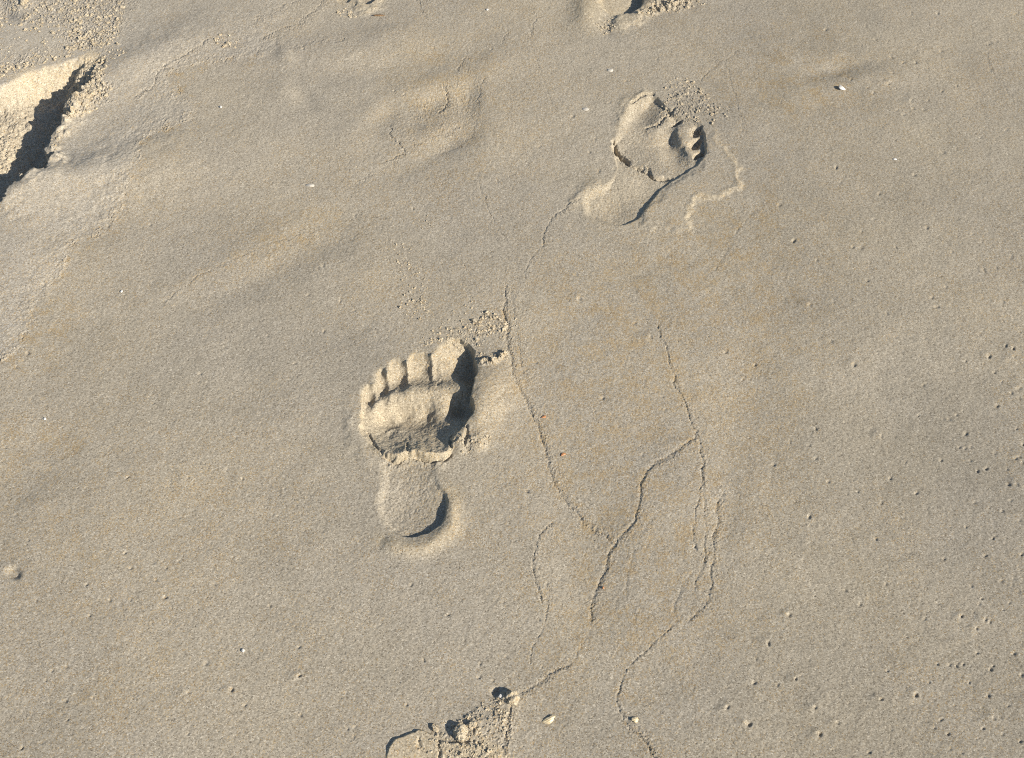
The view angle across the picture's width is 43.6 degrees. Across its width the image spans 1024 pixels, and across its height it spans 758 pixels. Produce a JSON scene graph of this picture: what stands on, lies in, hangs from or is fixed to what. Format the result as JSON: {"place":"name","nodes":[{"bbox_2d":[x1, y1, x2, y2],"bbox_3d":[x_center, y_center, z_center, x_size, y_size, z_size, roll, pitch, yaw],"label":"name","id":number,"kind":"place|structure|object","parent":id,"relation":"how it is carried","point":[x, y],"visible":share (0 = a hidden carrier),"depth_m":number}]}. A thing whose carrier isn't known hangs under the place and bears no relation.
{"place":"outdoors","nodes":[
{"label":"outdoors","id":0,"kind":"place"},
{"bbox_2d":[0,0,1023,757],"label":"sand ground","id":1,"kind":"structure","parent":0,"point":[770,502],"depth_m":1.59},
{"bbox_2d":[20,0,28,4],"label":"sand clod","id":2,"kind":"object","parent":1,"relation":"on","point":[22,2],"visible":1,"depth_m":2.12},
{"bbox_2d":[0,44,113,209],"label":"footprint","id":3,"kind":"object","parent":1,"relation":"on","point":[34,107],"visible":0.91,"depth_m":2.00},
{"bbox_2d":[50,64,111,149],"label":"sand crumbs","id":4,"kind":"object","parent":3,"relation":"on","point":[97,72],"visible":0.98,"depth_m":1.96},
{"bbox_2d":[0,0,126,177],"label":"sand crumbs","id":5,"kind":"object","parent":1,"relation":"on","point":[79,21],"visible":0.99,"depth_m":2.08},
{"bbox_2d":[213,7,356,48],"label":"sand crumbs","id":6,"kind":"object","parent":1,"relation":"on","point":[235,47],"visible":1,"depth_m":2.06},
{"bbox_2d":[329,0,387,15],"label":"footprint","id":7,"kind":"object","parent":1,"relation":"on","point":[363,7],"visible":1,"depth_m":2.12},
{"bbox_2d":[351,65,485,171],"bbox_3d":[-0.141,-0.397,1.940,0.201,0.009,0.250,0,50,0],"label":"footprint","id":8,"kind":"object","parent":1,"relation":"on","point":[436,117],"visible":1,"depth_m":1.93},
{"bbox_2d":[347,332,514,556],"bbox_3d":[-0.098,0.074,1.552,0.203,0.037,0.341,0,50,0],"label":"footprint","id":9,"kind":"object","parent":1,"relation":"on","point":[414,413],"visible":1,"depth_m":1.56},
{"bbox_2d":[381,694,526,757],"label":"footprint","id":10,"kind":"object","parent":1,"relation":"on","point":[411,742],"visible":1,"depth_m":1.30},
{"bbox_2d":[431,724,438,731],"bbox_3d":[-0.078,0.356,1.306,0.009,0.006,0.010,0,50,0],"label":"sand clod","id":11,"kind":"object","parent":10,"relation":"on","point":[434,727],"visible":1,"depth_m":1.30},
{"bbox_2d":[453,723,467,741],"bbox_3d":[-0.052,0.360,1.300,0.015,0.013,0.019,0,50,0],"label":"sand clod","id":12,"kind":"object","parent":10,"relation":"on","point":[460,731],"visible":1,"depth_m":1.30},
{"bbox_2d":[429,695,511,757],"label":"sand crumbs","id":13,"kind":"object","parent":10,"relation":"on","point":[476,732],"visible":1,"depth_m":1.30},
{"bbox_2d":[466,721,476,729],"bbox_3d":[-0.041,0.353,1.306,0.012,0.009,0.010,0,50,0],"label":"sand clod","id":14,"kind":"object","parent":10,"relation":"on","point":[471,725],"visible":1,"depth_m":1.30},
{"bbox_2d":[505,690,519,705],"bbox_3d":[0.000,0.330,1.324,0.016,0.012,0.015,10,51,8],"label":"sand clod","id":15,"kind":"object","parent":10,"relation":"on","point":[512,698],"visible":1,"depth_m":1.32},
{"bbox_2d":[393,215,516,455],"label":"sand crumbs","id":16,"kind":"object","parent":1,"relation":"on","point":[479,324],"visible":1,"depth_m":1.66},
{"bbox_2d":[542,715,554,723],"bbox_3d":[0.038,0.349,1.312,0.016,0.002,0.008,-28,65,-10],"label":"shell fragment","id":17,"kind":"object","parent":1,"relation":"on","point":[549,720],"visible":1,"depth_m":1.31},
{"bbox_2d":[631,717,638,722],"bbox_3d":[0.126,0.349,1.311,0.008,0.002,0.006,2,58,-17],"label":"shell fragment","id":18,"kind":"object","parent":1,"relation":"on","point":[635,719],"visible":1,"depth_m":1.31},
{"bbox_2d":[569,0,704,38],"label":"footprint","id":19,"kind":"object","parent":1,"relation":"on","point":[623,14],"visible":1,"depth_m":2.11},
{"bbox_2d":[596,0,704,34],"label":"sand crumbs","id":20,"kind":"object","parent":19,"relation":"on","point":[654,7],"visible":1,"depth_m":2.12},
{"bbox_2d":[571,88,744,235],"bbox_3d":[0.232,-0.308,1.874,0.225,0.023,0.327,16,52,13],"label":"footprint","id":21,"kind":"object","parent":1,"relation":"on","point":[668,176],"visible":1,"depth_m":1.86},
{"bbox_2d":[659,78,729,135],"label":"sand crumbs","id":22,"kind":"object","parent":21,"relation":"on","point":[700,91],"visible":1,"depth_m":1.95}
]}

